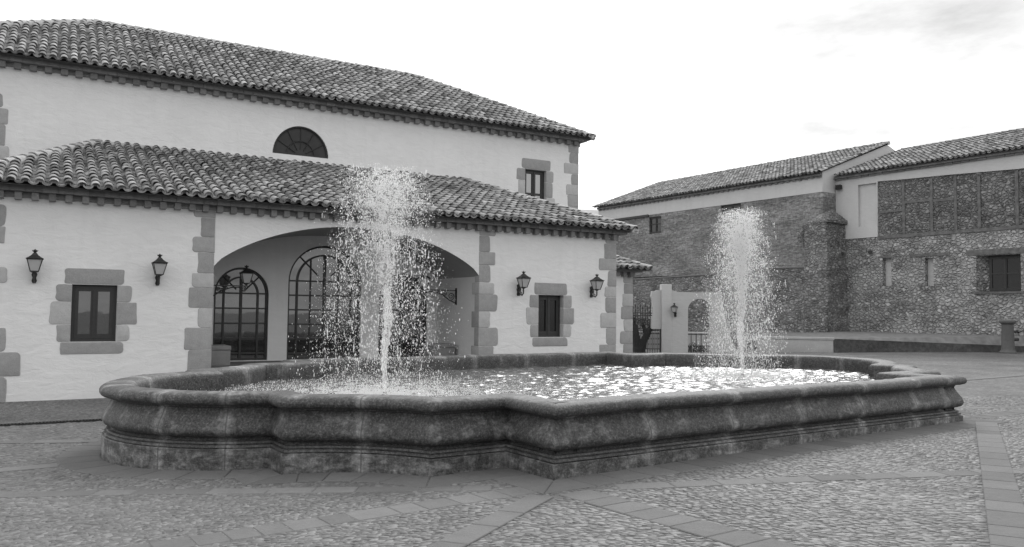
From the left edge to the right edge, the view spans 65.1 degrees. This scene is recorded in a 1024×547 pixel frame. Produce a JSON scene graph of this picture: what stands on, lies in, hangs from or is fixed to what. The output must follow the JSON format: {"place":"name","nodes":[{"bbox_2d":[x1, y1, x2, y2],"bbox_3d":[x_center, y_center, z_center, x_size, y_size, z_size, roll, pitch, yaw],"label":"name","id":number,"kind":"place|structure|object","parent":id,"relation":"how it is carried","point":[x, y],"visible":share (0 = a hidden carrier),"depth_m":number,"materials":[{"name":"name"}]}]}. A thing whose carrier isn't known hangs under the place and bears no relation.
{"place":"outdoors","nodes":[
{"label":"outdoors","id":0,"kind":"place"},
{"bbox_2d":[0,344,1023,546],"bbox_3d":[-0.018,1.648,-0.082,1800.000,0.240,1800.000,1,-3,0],"label":"ground","id":1,"kind":"structure","parent":0,"point":[974,364],"depth_m":6.95,"materials":[{"name":"grey stone"}]},
{"bbox_2d":[211,344,230,365],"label":"stone block","id":2,"kind":"structure","parent":1,"relation":"on","point":[220,355],"depth_m":17.96,"materials":[{"name":"grey stone"}]},
{"bbox_2d":[0,18,595,208],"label":"hall","id":3,"kind":"structure","parent":1,"relation":"on","point":[65,81],"depth_m":23.57,"materials":[{"name":"white paint"}]},
{"bbox_2d":[273,127,327,158],"bbox_3d":[-6.212,-3.882,23.573,1.654,0.877,0.070,2,-3,-30],"label":"half round window","id":4,"kind":"structure","parent":3,"relation":"in","point":[300,141],"depth_m":23.57,"materials":[{"name":"grey glass"}]},
{"bbox_2d":[525,169,543,198],"bbox_3d":[0.733,-2.895,27.642,0.850,1.330,0.098,2,-3,-30],"label":"window","id":5,"kind":"structure","parent":3,"relation":"in","point":[534,180],"depth_m":27.64,"materials":[{"name":"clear glass"}]},
{"bbox_2d":[0,139,638,401],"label":"entrance wing","id":6,"kind":"structure","parent":1,"relation":"on","point":[99,225],"depth_m":19.32,"materials":[{"name":"white paint"}]},
{"bbox_2d":[26,249,43,282],"bbox_3d":[-9.043,-0.140,15.193,0.294,0.639,0.417,2,-3,-30],"label":"wall lantern","id":7,"kind":"object","parent":6,"relation":"attached to","point":[34,260],"depth_m":15.08,"materials":[{"name":"black metal"}]},
{"bbox_2d":[70,284,116,341],"bbox_3d":[-8.316,0.789,15.952,0.800,1.125,0.098,2,-3,-30],"label":"window","id":8,"kind":"structure","parent":6,"relation":"in","point":[93,309],"depth_m":15.92,"materials":[{"name":"black glass"}]},
{"bbox_2d":[151,254,167,285],"bbox_3d":[-7.162,-0.077,16.273,0.294,0.639,0.417,2,-3,-30],"label":"wall lantern","id":9,"kind":"object","parent":6,"relation":"attached to","point":[159,264],"depth_m":16.16,"materials":[{"name":"black metal"}]},
{"bbox_2d":[213,265,253,295],"bbox_3d":[-6.505,0.220,18.382,1.097,0.860,0.294,2,-3,-30],"label":"porch lantern","id":10,"kind":"object","parent":6,"relation":"attached to","point":[246,274],"visible":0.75,"depth_m":18.50,"materials":[{"name":"black metal"}]},
{"bbox_2d":[213,267,267,360],"bbox_3d":[-6.709,0.995,19.813,1.300,2.290,0.100,2,-3,-30],"label":"glazed door","id":11,"kind":"structure","parent":6,"relation":"in","point":[240,318],"depth_m":19.82,"materials":[{"name":"black glass"}]},
{"bbox_2d":[287,246,360,358],"bbox_3d":[-4.890,0.746,20.872,1.930,2.930,0.100,2,-3,-30],"label":"glazed door","id":12,"kind":"structure","parent":6,"relation":"in","point":[300,297],"depth_m":20.83,"materials":[{"name":"black glass"}]},
{"bbox_2d":[378,274,426,356],"bbox_3d":[-3.014,1.144,21.934,1.410,2.280,0.100,2,-3,-30],"label":"glazed door","id":13,"kind":"structure","parent":6,"relation":"in","point":[422,322],"depth_m":22.00,"materials":[{"name":"black glass"}]},
{"bbox_2d":[417,271,456,304],"bbox_3d":[-1.944,0.378,21.002,1.097,0.860,0.294,2,-3,-30],"label":"porch lantern","id":14,"kind":"object","parent":6,"relation":"attached to","point":[427,282],"visible":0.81,"depth_m":20.84,"materials":[{"name":"black metal"}]},
{"bbox_2d":[423,343,455,355],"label":"stone block","id":15,"kind":"structure","parent":6,"relation":"on","point":[448,349],"depth_m":20.84,"materials":[{"name":"grey stone"}]},
{"bbox_2d":[517,271,530,295],"bbox_3d":[0.265,0.253,20.537,0.294,0.639,0.417,2,-3,-30],"label":"wall lantern","id":16,"kind":"object","parent":6,"relation":"attached to","point":[523,279],"depth_m":20.44,"materials":[{"name":"black metal"}]},
{"bbox_2d":[538,295,559,336],"bbox_3d":[0.937,1.131,21.337,0.780,1.110,0.098,2,-3,-30],"label":"window","id":17,"kind":"structure","parent":6,"relation":"in","point":[549,305],"depth_m":21.32,"materials":[{"name":"black wood"}]},
{"bbox_2d":[589,274,604,297],"bbox_3d":[2.259,0.331,21.681,0.294,0.639,0.417,2,-3,-30],"label":"wall lantern","id":18,"kind":"object","parent":6,"relation":"attached to","point":[596,282],"depth_m":21.59,"materials":[{"name":"black metal"}]},
{"bbox_2d":[0,396,1023,546],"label":"cobblestones","id":19,"kind":"structure","parent":1,"relation":"on","point":[817,542],"depth_m":6.83,"materials":[{"name":"grey stone"}]},
{"bbox_2d":[0,419,101,425],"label":"drain channel","id":20,"kind":"object","parent":19,"relation":"on","point":[52,422],"visible":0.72,"depth_m":12.21,"materials":[{"name":"grey stone"}]},
{"bbox_2d":[99,351,966,480],"bbox_3d":[1.330,2.083,13.336,14.694,1.086,8.259,3,-3,-34],"label":"fountain basin","id":21,"kind":"object","parent":1,"relation":"on","point":[165,421],"visible":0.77,"depth_m":8.56,"materials":[{"name":"stone"}]},
{"bbox_2d":[225,364,874,399],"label":"water","id":22,"kind":"structure","parent":21,"relation":"in","point":[621,385],"depth_m":13.91,"materials":[{"name":"grey liquid"}]},
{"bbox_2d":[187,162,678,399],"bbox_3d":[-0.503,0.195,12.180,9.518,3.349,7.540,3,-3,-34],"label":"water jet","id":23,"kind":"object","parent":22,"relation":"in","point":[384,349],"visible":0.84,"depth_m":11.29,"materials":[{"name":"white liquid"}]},
{"bbox_2d":[575,206,862,387],"bbox_3d":[4.006,0.384,15.430,6.649,3.390,5.935,3,-3,-34],"label":"water jet","id":24,"kind":"object","parent":22,"relation":"in","point":[740,245],"visible":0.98,"depth_m":15.43,"materials":[{"name":"white liquid"}]},
{"bbox_2d":[616,255,652,352],"bbox_3d":[2.363,0.938,26.107,2.944,4.657,3.692,2,-3,-30],"label":"side annex","id":25,"kind":"object","parent":1,"relation":"on","point":[627,269],"visible":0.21,"depth_m":25.20,"materials":[{"name":"white paint"}]},
{"bbox_2d":[632,314,656,351],"bbox_3d":[6.074,2.846,37.439,1.644,1.914,0.642,1,-3,0],"label":"olive tree","id":26,"kind":"object","parent":1,"relation":"on","point":[644,334],"visible":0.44,"depth_m":37.31,"materials":[{"name":"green plant"}]},
{"bbox_2d":[639,331,708,350],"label":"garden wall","id":27,"kind":"structure","parent":1,"relation":"on","point":[689,340],"depth_m":39.09,"materials":[{"name":"black metal"}]},
{"bbox_2d":[650,284,737,352],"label":"gate wall","id":28,"kind":"structure","parent":1,"relation":"on","point":[674,330],"depth_m":36.65,"materials":[{"name":"grey paint"}]},
{"bbox_2d":[633,303,660,352],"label":"iron gate","id":29,"kind":"structure","parent":28,"relation":"attached to","point":[658,338],"depth_m":36.80,"materials":[{"name":"black metal"}]},
{"bbox_2d":[671,303,677,316],"bbox_3d":[7.395,1.658,36.476,0.294,0.639,0.417,-1,-3,25],"label":"wall lantern","id":30,"kind":"object","parent":28,"relation":"attached to","point":[674,307],"depth_m":36.36,"materials":[{"name":"black metal"}]},
{"bbox_2d":[688,342,707,351],"bbox_3d":[8.467,3.523,37.516,1.515,0.670,0.618,1,-3,0],"label":"garden shrub","id":31,"kind":"object","parent":1,"relation":"on","point":[699,348],"visible":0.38,"depth_m":37.47,"materials":[{"name":"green plant"}]},
{"bbox_2d":[592,141,894,343],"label":"brick building","id":32,"kind":"structure","parent":1,"relation":"on","point":[675,221],"depth_m":50.79,"materials":[{"name":"grey"}]},
{"bbox_2d":[650,216,660,233],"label":"window","id":33,"kind":"structure","parent":32,"relation":"in","point":[655,222],"depth_m":55.84,"materials":[{"name":"black"}]},
{"bbox_2d":[722,203,740,216],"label":"window","id":34,"kind":"structure","parent":32,"relation":"in","point":[729,207],"depth_m":50.33,"materials":[{"name":"black"}]},
{"bbox_2d":[794,223,807,249],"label":"wall plant","id":35,"kind":"object","parent":32,"relation":"attached to","point":[801,234],"depth_m":45.53,"materials":[{"name":"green plant"}]},
{"bbox_2d":[757,336,833,352],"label":"wall","id":36,"kind":"structure","parent":1,"relation":"on","point":[812,344],"depth_m":35.92,"materials":[{"name":"grey stone"}]},
{"bbox_2d":[833,339,1023,352],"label":"kerb","id":37,"kind":"structure","parent":1,"relation":"on","point":[844,345],"depth_m":35.92,"materials":[{"name":"stone"}]},
{"bbox_2d":[999,320,1019,353],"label":"stone column","id":38,"kind":"structure","parent":1,"relation":"on","point":[1008,339],"depth_m":35.27,"materials":[{"name":"grey stone"}]},
{"bbox_2d":[0,374,1023,546],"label":"paving band","id":39,"kind":"object","parent":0,"point":[1004,505],"visible":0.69,"depth_m":6.92,"materials":[{"name":"grey stone"}]},
{"bbox_2d":[0,0,1023,209],"label":"sky","id":40,"kind":"structure","parent":0,"point":[666,90],"materials":[{"name":"white"}]},
{"bbox_2d":[56,410,1007,494],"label":"fountain paving","id":41,"kind":"structure","parent":0,"point":[86,458],"depth_m":8.25,"materials":[{"name":"grey stone"}]},
{"bbox_2d":[580,209,598,214],"bbox_3d":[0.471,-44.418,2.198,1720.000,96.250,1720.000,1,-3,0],"label":"hills","id":42,"kind":"structure","parent":0,"point":[596,212],"depth_m":691.24,"materials":[{"name":"grey"}]},
{"bbox_2d":[737,331,1023,345],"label":"terrace","id":43,"kind":"structure","parent":0,"point":[939,338],"depth_m":37.41,"materials":[{"name":"grey stone"}]},
{"bbox_2d":[800,209,848,332],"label":"stone buttress","id":44,"kind":"structure","parent":43,"relation":"on","point":[825,306],"depth_m":44.35,"materials":[{"name":"grey stone"}]},
{"bbox_2d":[833,128,1023,335],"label":"stone building","id":45,"kind":"structure","parent":43,"relation":"on","point":[942,250],"depth_m":40.94,"materials":[{"name":"weathered tile"},{"name":"rubble stone"},{"name":"grey timber"}]},
{"bbox_2d":[835,185,841,189],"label":"floodlight","id":46,"kind":"object","parent":45,"relation":"attached to","point":[838,187],"visible":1,"depth_m":45.21,"materials":[{"name":"black metal"}]},
{"bbox_2d":[989,255,1020,290],"bbox_3d":[23.634,-0.002,38.386,0.098,1.700,1.470,3,-3,-34],"label":"window","id":47,"kind":"structure","parent":45,"relation":"in","point":[1004,271],"depth_m":38.37,"materials":[{"name":"black wood"}]}
]}

